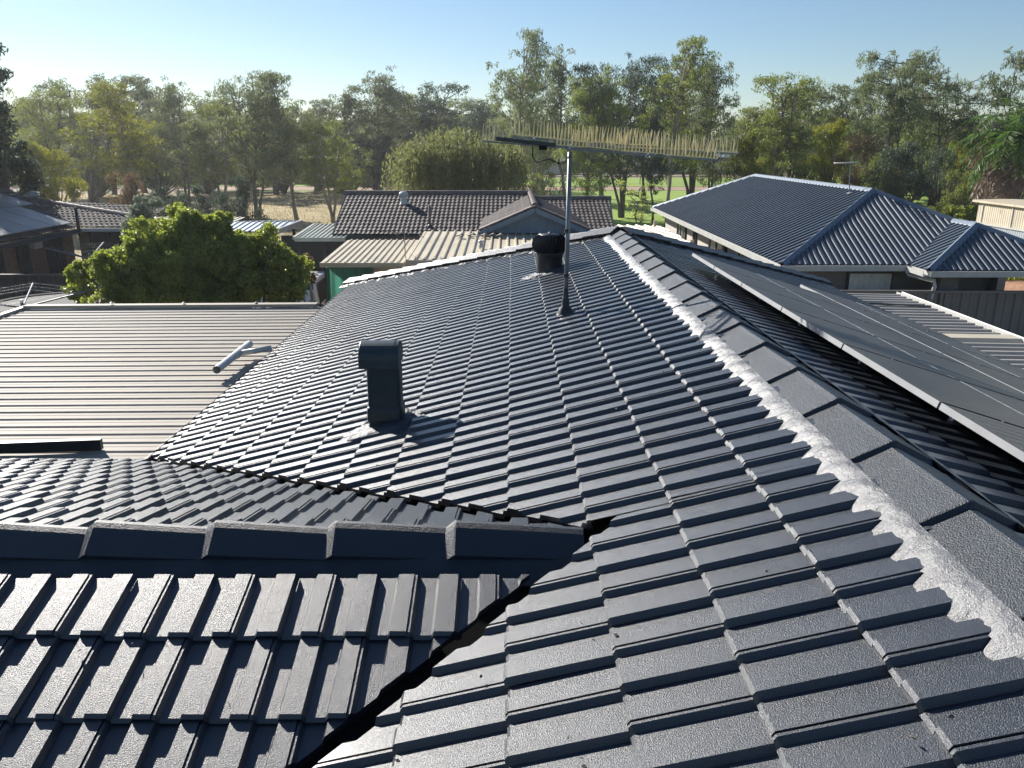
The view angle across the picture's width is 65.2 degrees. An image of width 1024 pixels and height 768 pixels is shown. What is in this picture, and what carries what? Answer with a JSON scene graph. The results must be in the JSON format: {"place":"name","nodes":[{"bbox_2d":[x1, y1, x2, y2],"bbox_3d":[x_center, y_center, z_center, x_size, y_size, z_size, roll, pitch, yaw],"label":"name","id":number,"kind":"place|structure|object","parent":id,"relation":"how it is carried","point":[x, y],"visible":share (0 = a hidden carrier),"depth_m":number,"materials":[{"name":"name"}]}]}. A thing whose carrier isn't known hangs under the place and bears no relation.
{"place":"outdoors","nodes":[
{"label":"outdoors","id":0,"kind":"place"},
{"bbox_2d":[11,193,354,259],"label":"dry paddock","id":1,"kind":"structure","parent":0,"point":[301,209],"depth_m":63.78,"materials":[{"name":"beige plant"}]},
{"bbox_2d":[0,79,103,190],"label":"gum tree","id":2,"kind":"object","parent":1,"relation":"on","point":[47,139],"visible":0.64,"depth_m":57.56,"materials":[{"name":"green plant"}]},
{"bbox_2d":[13,141,90,230],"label":"bushy tree","id":3,"kind":"object","parent":1,"relation":"on","point":[52,191],"visible":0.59,"depth_m":44.68,"materials":[{"name":"green plant"}]},
{"bbox_2d":[6,95,116,198],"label":"gum tree","id":4,"kind":"object","parent":1,"relation":"on","point":[71,146],"visible":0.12,"depth_m":72.09,"materials":[{"name":"green plant"}]},
{"bbox_2d":[16,72,168,202],"bbox_3d":[-32.949,-19.669,64.611,11.843,10.297,7.464,-3,17,-9],"label":"gum tree","id":5,"kind":"object","parent":1,"relation":"on","point":[89,179],"visible":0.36,"depth_m":63.69,"materials":[{"name":"green plant"}]},
{"bbox_2d":[58,79,170,188],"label":"gum tree","id":6,"kind":"object","parent":1,"relation":"on","point":[121,111],"visible":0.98,"depth_m":54.04,"materials":[{"name":"green plant"}]},
{"bbox_2d":[98,171,160,227],"bbox_3d":[-19.652,-9.074,40.936,2.525,3.671,2.831,12,21,36],"label":"shrub","id":7,"kind":"object","parent":1,"relation":"on","point":[131,191],"visible":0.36,"depth_m":40.62,"materials":[{"name":"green plant"}]},
{"bbox_2d":[109,74,184,199],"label":"gum tree","id":8,"kind":"object","parent":1,"relation":"on","point":[136,96],"visible":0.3,"depth_m":69.78,"materials":[{"name":"green plant"}]},
{"bbox_2d":[128,144,191,195],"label":"bushy tree","id":9,"kind":"object","parent":1,"relation":"on","point":[151,185],"visible":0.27,"depth_m":76.82,"materials":[{"name":"green plant"}]},
{"bbox_2d":[150,184,197,216],"bbox_3d":[-18.472,-9.307,43.134,2.770,2.925,2.411,-12,20,-34],"label":"shrub","id":10,"kind":"object","parent":1,"relation":"on","point":[182,196],"visible":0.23,"depth_m":42.73,"materials":[{"name":"green plant"}]},
{"bbox_2d":[140,74,223,206],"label":"gum tree","id":11,"kind":"object","parent":1,"relation":"on","point":[169,101],"visible":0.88,"depth_m":58.90,"materials":[{"name":"green plant"}]},
{"bbox_2d":[186,183,234,215],"bbox_3d":[-15.206,-8.544,40.310,2.379,3.098,2.733,-11,20,-33],"label":"shrub","id":12,"kind":"object","parent":1,"relation":"on","point":[204,205],"visible":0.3,"depth_m":39.81,"materials":[{"name":"green plant"}]},
{"bbox_2d":[169,99,260,209],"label":"gum tree","id":13,"kind":"object","parent":1,"relation":"on","point":[204,158],"visible":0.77,"depth_m":55.01,"materials":[{"name":"green plant"}]},
{"bbox_2d":[189,90,254,181],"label":"gum tree","id":14,"kind":"object","parent":1,"relation":"on","point":[219,104],"visible":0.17,"depth_m":75.09,"materials":[{"name":"green plant"}]},
{"bbox_2d":[226,173,269,234],"bbox_3d":[-14.058,-9.305,42.045,2.162,3.468,2.423,0,17,-1],"label":"shrub","id":15,"kind":"object","parent":1,"relation":"on","point":[243,195],"visible":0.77,"depth_m":41.85,"materials":[{"name":"green plant"}]},
{"bbox_2d":[202,70,296,216],"bbox_3d":[-16.683,-15.703,52.864,7.587,9.446,4.782,7,18,23],"label":"gum tree","id":16,"kind":"object","parent":1,"relation":"on","point":[255,145],"visible":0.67,"depth_m":52.10,"materials":[{"name":"green plant"}]},
{"bbox_2d":[236,69,325,219],"bbox_3d":[-14.669,-15.214,51.478,5.211,9.295,4.947,-11,20,-33],"label":"gum tree","id":17,"kind":"object","parent":1,"relation":"on","point":[271,104],"visible":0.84,"depth_m":50.44,"materials":[{"name":"green plant"}]},
{"bbox_2d":[281,98,362,193],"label":"gum tree","id":18,"kind":"object","parent":1,"relation":"on","point":[318,103],"visible":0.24,"depth_m":80.84,"materials":[{"name":"green plant"}]},
{"bbox_2d":[286,118,365,222],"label":"gum tree","id":19,"kind":"object","parent":1,"relation":"on","point":[335,144],"visible":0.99,"depth_m":49.78,"materials":[{"name":"green plant"}]},
{"bbox_2d":[309,84,381,164],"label":"gum tree","id":20,"kind":"object","parent":1,"relation":"on","point":[346,108],"visible":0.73,"depth_m":76.81,"materials":[{"name":"green plant"}]},
{"bbox_2d":[319,141,374,195],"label":"bushy tree","id":21,"kind":"object","parent":1,"relation":"on","point":[364,162],"visible":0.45,"depth_m":71.21,"materials":[{"name":"green plant"}]},
{"bbox_2d":[354,134,401,190],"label":"bushy tree","id":22,"kind":"object","parent":1,"relation":"on","point":[376,176],"visible":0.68,"depth_m":78.24,"materials":[{"name":"green plant"}]},
{"bbox_2d":[339,65,423,188],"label":"gum tree","id":23,"kind":"object","parent":1,"relation":"on","point":[378,90],"visible":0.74,"depth_m":78.39,"materials":[{"name":"green plant"}]},
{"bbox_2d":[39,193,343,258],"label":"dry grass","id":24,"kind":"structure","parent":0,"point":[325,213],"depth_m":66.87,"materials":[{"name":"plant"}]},
{"bbox_2d":[258,271,325,307],"bbox_3d":[-5.750,-2.168,21.488,1.760,1.496,4.030,0,17,0],"label":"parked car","id":25,"kind":"object","parent":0,"point":[318,288],"visible":0.03,"depth_m":20.78,"materials":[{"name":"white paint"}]},
{"bbox_2d":[319,239,417,302],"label":"beige shed roof","id":26,"kind":"structure","parent":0,"point":[383,255],"depth_m":18.42,"materials":[{"name":"beige metal"}]},
{"bbox_2d":[326,267,373,299],"bbox_3d":[-3.583,-1.626,17.876,1.140,2.041,0.175,0,17,0],"label":"shade cloth","id":27,"kind":"object","parent":26,"relation":"hanging from","point":[336,277],"visible":0.16,"depth_m":17.66,"materials":[{"name":"fabric"}]},
{"bbox_2d":[371,92,462,186],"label":"gum tree","id":28,"kind":"object","parent":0,"point":[413,112],"visible":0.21,"depth_m":85.67,"materials":[{"name":"green plant"}]},
{"bbox_2d":[438,94,506,180],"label":"gum tree","id":29,"kind":"object","parent":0,"point":[464,104],"visible":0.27,"depth_m":90.11,"materials":[{"name":"green plant"}]},
{"bbox_2d":[10,187,938,189],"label":"dirt track","id":30,"kind":"structure","parent":0,"point":[578,188],"depth_m":91.01,"materials":[{"name":"beige soil"}]},
{"bbox_2d":[13,166,943,308],"bbox_3d":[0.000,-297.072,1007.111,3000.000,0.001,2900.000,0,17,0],"label":"ground","id":31,"kind":"structure","parent":0,"point":[234,191],"depth_m":87.31,"materials":[{"name":"green plant"}]},
{"bbox_2d":[0,42,55,241],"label":"dark tree","id":32,"kind":"object","parent":31,"relation":"on","point":[12,163],"visible":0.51,"depth_m":29.12,"materials":[{"name":"green plant"}]},
{"bbox_2d":[0,274,113,303],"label":"metal fence","id":33,"kind":"object","parent":31,"relation":"on","point":[8,281],"visible":0.17,"depth_m":19.94,"materials":[{"name":"grey metal"}]},
{"bbox_2d":[0,292,114,312],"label":"trampoline","id":34,"kind":"object","parent":31,"relation":"on","point":[11,300],"visible":0.29,"depth_m":17.12,"materials":[{"name":"black"}]},
{"bbox_2d":[60,254,99,303],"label":"leafy tree","id":35,"kind":"object","parent":31,"relation":"on","point":[73,269],"visible":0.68,"depth_m":15.74,"materials":[{"name":"green plant"}]},
{"bbox_2d":[0,186,244,273],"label":"brick house","id":36,"kind":"structure","parent":31,"relation":"on","point":[30,254],"depth_m":26.02,"materials":[{"name":"brown tile"}]},
{"bbox_2d":[15,244,32,273],"bbox_3d":[-14.550,-3.563,23.883,0.100,1.250,0.550,0,17,0],"label":"window","id":37,"kind":"structure","parent":36,"relation":"in","point":[22,252],"depth_m":23.83,"materials":[{"name":"glass"}]},
{"bbox_2d":[0,209,53,229],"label":"solar panel","id":38,"kind":"object","parent":36,"relation":"on","point":[21,220],"visible":1,"depth_m":24.30,"materials":[{"name":"glass"}]},
{"bbox_2d":[0,206,70,226],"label":"solar panel","id":39,"kind":"object","parent":36,"relation":"on","point":[37,216],"visible":1,"depth_m":25.21,"materials":[{"name":"glass"}]},
{"bbox_2d":[44,237,66,273],"bbox_3d":[-14.550,-4.052,25.512,0.100,1.250,0.900,0,17,0],"label":"window","id":40,"kind":"structure","parent":36,"relation":"in","point":[56,260],"depth_m":25.48,"materials":[{"name":"glass"}]},
{"bbox_2d":[88,232,122,253],"bbox_3d":[-13.319,-4.570,26.567,1.300,1.150,0.100,0,17,0],"label":"window","id":41,"kind":"structure","parent":36,"relation":"in","point":[110,239],"depth_m":26.49,"materials":[{"name":"glass"}]},
{"bbox_2d":[119,194,168,308],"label":"olive tree","id":42,"kind":"object","parent":31,"relation":"on","point":[138,209],"visible":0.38,"depth_m":21.01,"materials":[{"name":"green plant"}]},
{"bbox_2d":[0,302,320,458],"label":"carport","id":43,"kind":"object","parent":31,"relation":"on","point":[98,381],"visible":0.97,"depth_m":8.94,"materials":[{"name":"beige metal"}]},
{"bbox_2d":[213,340,271,373],"bbox_3d":[-2.928,-0.319,8.873,0.427,0.134,1.023,0,17,0],"label":"drain pipe","id":44,"kind":"object","parent":43,"relation":"on","point":[239,352],"visible":1,"depth_m":8.99,"materials":[{"name":"plastic"}]},
{"bbox_2d":[86,201,251,308],"bbox_3d":[-6.477,-1.534,15.517,2.960,3.847,1.773,-5,17,-15],"label":"leafy tree","id":45,"kind":"object","parent":31,"relation":"on","point":[186,261],"visible":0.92,"depth_m":15.02,"materials":[{"name":"green plant"}]},
{"bbox_2d":[104,89,244,193],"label":"gum tree","id":46,"kind":"object","parent":31,"relation":"on","point":[207,188],"visible":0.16,"depth_m":79.86,"materials":[{"name":"green plant"}]},
{"bbox_2d":[160,220,302,240],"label":"flat roof","id":47,"kind":"structure","parent":31,"relation":"on","point":[284,225],"depth_m":25.45,"materials":[{"name":"metal"}]},
{"bbox_2d":[217,221,314,307],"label":"leafy tree","id":48,"kind":"object","parent":31,"relation":"on","point":[274,272],"visible":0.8,"depth_m":15.38,"materials":[{"name":"green plant"}]},
{"bbox_2d":[380,125,528,190],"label":"weeping tree","id":49,"kind":"object","parent":31,"relation":"on","point":[450,165],"visible":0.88,"depth_m":37.22,"materials":[{"name":"green plant"}]},
{"bbox_2d":[332,190,613,262],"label":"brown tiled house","id":50,"kind":"structure","parent":31,"relation":"on","point":[374,213],"depth_m":24.13,"materials":[{"name":"tile"}]},
{"bbox_2d":[281,223,351,270],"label":"awning roof","id":51,"kind":"structure","parent":50,"relation":"attached to","point":[319,243],"depth_m":24.62,"materials":[{"name":"grey metal"}]},
{"bbox_2d":[0,226,1023,767],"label":"tiled house","id":52,"kind":"structure","parent":31,"relation":"on","point":[260,564],"depth_m":2.69,"materials":[{"name":"tile"}]},
{"bbox_2d":[339,339,425,443],"bbox_3d":[-0.816,0.066,4.985,0.534,0.677,0.452,-9,19,-26],"label":"roof vent","id":53,"kind":"object","parent":52,"relation":"on","point":[380,362],"visible":0.98,"depth_m":4.94,"materials":[{"name":"metal"}]},
{"bbox_2d":[521,232,564,279],"bbox_3d":[0.386,-1.352,8.603,0.454,0.558,0.468,-15,23,-41],"label":"turbine ventilator","id":54,"kind":"object","parent":52,"relation":"on","point":[549,248],"visible":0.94,"depth_m":8.51,"materials":[{"name":"metal"}]},
{"bbox_2d":[482,118,738,318],"bbox_3d":[0.769,-1.260,6.275,1.987,1.582,0.548,0,17,0],"label":"tv antenna","id":55,"kind":"object","parent":52,"relation":"on","point":[565,308],"visible":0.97,"depth_m":6.10,"materials":[{"name":"metal"}]},
{"bbox_2d":[692,253,853,310],"bbox_3d":[2.480,-0.968,7.698,1.329,0.465,0.920,0,17,0],"label":"solar panel","id":56,"kind":"object","parent":52,"relation":"attached to","point":[711,263],"visible":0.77,"depth_m":7.63,"materials":[{"name":"glass"}]},
{"bbox_2d":[714,266,900,333],"bbox_3d":[2.480,-0.706,6.826,1.329,0.465,0.900,0,17,0],"label":"solar panel","id":57,"kind":"object","parent":52,"relation":"attached to","point":[738,279],"visible":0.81,"depth_m":6.76,"materials":[{"name":"glass"}]},
{"bbox_2d":[741,283,966,365],"bbox_3d":[2.480,-0.436,5.926,1.329,0.465,0.980,0,17,0],"label":"solar panel","id":58,"kind":"object","parent":52,"relation":"attached to","point":[778,301],"visible":0.77,"depth_m":5.84,"materials":[{"name":"glass"}]},
{"bbox_2d":[800,284,954,339],"bbox_3d":[3.800,-0.740,8.382,1.269,0.446,1.000,0,17,0],"label":"solar panel","id":59,"kind":"object","parent":52,"relation":"attached to","point":[835,298],"visible":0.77,"depth_m":8.35,"materials":[{"name":"glass"}]},
{"bbox_2d":[781,307,1023,400],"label":"solar panel","id":60,"kind":"object","parent":52,"relation":"attached to","point":[839,336],"visible":0.8,"depth_m":4.88,"materials":[{"name":"glass"}]},
{"bbox_2d":[837,302,1016,366],"bbox_3d":[3.800,-0.452,7.424,1.269,0.446,1.000,0,17,0],"label":"solar panel","id":61,"kind":"object","parent":52,"relation":"attached to","point":[916,330],"visible":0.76,"depth_m":7.36,"materials":[{"name":"glass"}]},
{"bbox_2d":[842,344,1023,427],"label":"solar panel","id":62,"kind":"object","parent":52,"relation":"attached to","point":[936,390],"visible":0.87,"depth_m":3.92,"materials":[{"name":"glass"}]},
{"bbox_2d":[881,323,1023,378],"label":"solar panel","id":63,"kind":"object","parent":52,"relation":"attached to","point":[965,355],"visible":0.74,"depth_m":6.45,"materials":[{"name":"glass"}]},
{"bbox_2d":[939,403,1023,461],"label":"solar panel","id":64,"kind":"object","parent":52,"relation":"attached to","point":[1008,438],"visible":1,"depth_m":3.17,"materials":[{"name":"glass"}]},
{"bbox_2d":[943,353,1023,392],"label":"solar panel","id":65,"kind":"object","parent":52,"relation":"attached to","point":[1016,383],"visible":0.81,"depth_m":5.58,"materials":[{"name":"glass"}]},
{"bbox_2d":[1,102,1023,193],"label":"woodland","id":66,"kind":"object","parent":31,"relation":"on","point":[901,141],"visible":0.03,"depth_m":111.70,"materials":[{"name":"green plant"}]},
{"bbox_2d":[617,180,662,224],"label":"sapling","id":67,"kind":"object","parent":31,"relation":"on","point":[629,194],"visible":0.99,"depth_m":45.91,"materials":[{"name":"green plant"}]},
{"bbox_2d":[650,174,1023,299],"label":"metal roof house","id":68,"kind":"structure","parent":31,"relation":"on","point":[857,238],"depth_m":19.34,"materials":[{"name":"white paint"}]},
{"bbox_2d":[845,271,893,289],"bbox_3d":[8.220,-2.195,18.453,1.050,0.800,0.130,0,17,0],"label":"window","id":69,"kind":"structure","parent":68,"relation":"in","point":[855,280],"depth_m":18.35,"materials":[{"name":"glass"}]},
{"bbox_2d":[863,141,940,207],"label":"bushy tree","id":70,"kind":"object","parent":31,"relation":"on","point":[909,174],"visible":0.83,"depth_m":48.11,"materials":[{"name":"green plant"}]},
{"bbox_2d":[841,290,1023,336],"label":"metal fence","id":71,"kind":"object","parent":31,"relation":"on","point":[1002,309],"visible":0.3,"depth_m":17.37,"materials":[{"name":"grey metal"}]},
{"bbox_2d":[848,292,1023,369],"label":"patio roof","id":72,"kind":"structure","parent":31,"relation":"on","point":[1001,344],"depth_m":11.15,"materials":[{"name":"grey metal"}]},
{"bbox_2d":[927,168,977,217],"bbox_3d":[24.975,-10.211,44.750,2.703,3.656,2.411,0,17,-1],"label":"shrub","id":73,"kind":"object","parent":31,"relation":"on","point":[963,191],"visible":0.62,"depth_m":44.63,"materials":[{"name":"green plant"}]},
{"bbox_2d":[948,97,1023,203],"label":"palm tree","id":74,"kind":"object","parent":31,"relation":"on","point":[1007,166],"visible":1,"depth_m":36.25,"materials":[{"name":"green plant"}]},
{"bbox_2d":[405,230,572,265],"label":"beige shed roof","id":75,"kind":"structure","parent":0,"point":[431,246],"depth_m":19.28,"materials":[{"name":"beige metal"}]},
{"bbox_2d":[16,178,984,186],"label":"green field","id":76,"kind":"structure","parent":0,"point":[675,181],"depth_m":105.19,"materials":[{"name":"green plant"}]},
{"bbox_2d":[0,0,1023,138],"label":"sky","id":77,"kind":"structure","parent":0,"point":[326,47],"materials":[{"name":"blue"}]},
{"bbox_2d":[247,190,1021,226],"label":"green field","id":78,"kind":"structure","parent":0,"point":[660,195],"depth_m":69.23,"materials":[{"name":"green plant"}]},
{"bbox_2d":[369,80,480,189],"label":"gum tree","id":79,"kind":"object","parent":78,"relation":"on","point":[427,122],"visible":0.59,"depth_m":81.20,"materials":[{"name":"green plant"}]},
{"bbox_2d":[444,98,509,151],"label":"gum tree","id":80,"kind":"object","parent":78,"relation":"on","point":[475,116],"visible":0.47,"depth_m":83.20,"materials":[{"name":"green plant"}]},
{"bbox_2d":[482,26,563,187],"bbox_3d":[0.519,-18.549,56.874,5.158,12.595,4.897,10,19,29],"label":"gum tree","id":81,"kind":"object","parent":78,"relation":"on","point":[521,108],"visible":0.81,"depth_m":56.09,"materials":[{"name":"green plant"}]},
{"bbox_2d":[490,74,574,195],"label":"gum tree","id":82,"kind":"object","parent":78,"relation":"on","point":[544,155],"visible":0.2,"depth_m":70.10,"materials":[{"name":"green plant"}]},
{"bbox_2d":[531,43,588,195],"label":"gum tree","id":83,"kind":"object","parent":78,"relation":"on","point":[559,73],"visible":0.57,"depth_m":65.39,"materials":[{"name":"green plant"}]},
{"bbox_2d":[552,64,633,195],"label":"gum tree","id":84,"kind":"object","parent":78,"relation":"on","point":[601,99],"visible":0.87,"depth_m":51.31,"materials":[{"name":"green plant"}]},
{"bbox_2d":[551,61,663,217],"bbox_3d":[6.439,-16.422,54.015,7.587,10.165,4.782,0,17,-1],"label":"gum tree","id":85,"kind":"object","parent":78,"relation":"on","point":[582,69],"visible":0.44,"depth_m":53.36,"materials":[{"name":"green plant"}]},
{"bbox_2d":[610,52,671,199],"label":"gum tree","id":86,"kind":"object","parent":78,"relation":"on","point":[639,101],"visible":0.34,"depth_m":69.19,"materials":[{"name":"green plant"}]},
{"bbox_2d":[633,106,676,222],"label":"gum tree","id":87,"kind":"object","parent":78,"relation":"on","point":[655,163],"visible":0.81,"depth_m":49.63,"materials":[{"name":"green plant"}]},
{"bbox_2d":[623,53,740,194],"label":"gum tree","id":88,"kind":"object","parent":78,"relation":"on","point":[690,189],"visible":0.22,"depth_m":66.68,"materials":[{"name":"green plant"}]},
{"bbox_2d":[632,35,732,217],"bbox_3d":[11.063,-17.111,53.529,5.986,11.760,5.683,-4,17,-12],"label":"gum tree","id":89,"kind":"object","parent":78,"relation":"on","point":[687,75],"visible":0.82,"depth_m":52.86,"materials":[{"name":"green plant"}]},
{"bbox_2d":[677,53,740,187],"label":"gum tree","id":90,"kind":"object","parent":78,"relation":"on","point":[709,171],"visible":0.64,"depth_m":56.55,"materials":[{"name":"green plant"}]},
{"bbox_2d":[720,132,775,181],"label":"bushy tree","id":91,"kind":"object","parent":78,"relation":"on","point":[747,149],"visible":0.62,"depth_m":49.92,"materials":[{"name":"green plant"}]},
{"bbox_2d":[716,107,780,171],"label":"gum tree","id":92,"kind":"object","parent":78,"relation":"on","point":[741,126],"visible":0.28,"depth_m":73.68,"materials":[{"name":"green plant"}]},
{"bbox_2d":[735,71,835,176],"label":"gum tree","id":93,"kind":"object","parent":78,"relation":"on","point":[787,121],"visible":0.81,"depth_m":57.57,"materials":[{"name":"green plant"}]},
{"bbox_2d":[760,121,826,180],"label":"bushy tree","id":94,"kind":"object","parent":78,"relation":"on","point":[804,171],"visible":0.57,"depth_m":57.15,"materials":[{"name":"green plant"}]},
{"bbox_2d":[785,82,863,180],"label":"gum tree","id":95,"kind":"object","parent":78,"relation":"on","point":[836,111],"visible":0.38,"depth_m":64.09,"materials":[{"name":"green plant"}]},
{"bbox_2d":[799,118,852,184],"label":"bushy tree","id":96,"kind":"object","parent":78,"relation":"on","point":[839,129],"visible":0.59,"depth_m":58.96,"materials":[{"name":"green plant"}]},
{"bbox_2d":[822,78,886,181],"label":"gum tree","id":97,"kind":"object","parent":78,"relation":"on","point":[858,124],"visible":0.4,"depth_m":74.42,"materials":[{"name":"green plant"}]},
{"bbox_2d":[831,130,892,186],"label":"bushy tree","id":98,"kind":"object","parent":78,"relation":"on","point":[854,180],"visible":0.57,"depth_m":53.45,"materials":[{"name":"green plant"}]},
{"bbox_2d":[850,47,951,149],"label":"gum tree","id":99,"kind":"object","parent":78,"relation":"on","point":[898,118],"visible":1,"depth_m":57.70,"materials":[{"name":"green plant"}]},
{"bbox_2d":[896,122,952,199],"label":"bushy tree","id":100,"kind":"object","parent":78,"relation":"on","point":[927,145],"visible":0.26,"depth_m":70.53,"materials":[{"name":"green plant"}]},
{"bbox_2d":[912,146,967,211],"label":"bushy tree","id":101,"kind":"object","parent":78,"relation":"on","point":[938,158],"visible":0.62,"depth_m":53.92,"materials":[{"name":"green plant"}]},
{"bbox_2d":[900,62,998,205],"bbox_3d":[33.877,-19.573,63.408,8.020,10.818,7.022,-13,21,-37],"label":"gum tree","id":102,"kind":"object","parent":78,"relation":"on","point":[955,122],"visible":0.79,"depth_m":62.33,"materials":[{"name":"green plant"}]},
{"bbox_2d":[938,130,988,205],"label":"bushy tree","id":103,"kind":"object","parent":78,"relation":"on","point":[961,154],"visible":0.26,"depth_m":63.00,"materials":[{"name":"green plant"}]},
{"bbox_2d":[967,45,1023,198],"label":"gum tree","id":104,"kind":"object","parent":78,"relation":"on","point":[1000,94],"visible":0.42,"depth_m":52.80,"materials":[{"name":"green plant"}]},
{"bbox_2d":[1004,279,1023,290],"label":"soil yard","id":105,"kind":"structure","parent":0,"point":[1016,284],"depth_m":28.63,"materials":[{"name":"soil"}]},
{"bbox_2d":[972,198,1023,238],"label":"corrugated shed","id":106,"kind":"structure","parent":105,"relation":"on","point":[1005,215],"depth_m":34.14,"materials":[{"name":"beige metal"}]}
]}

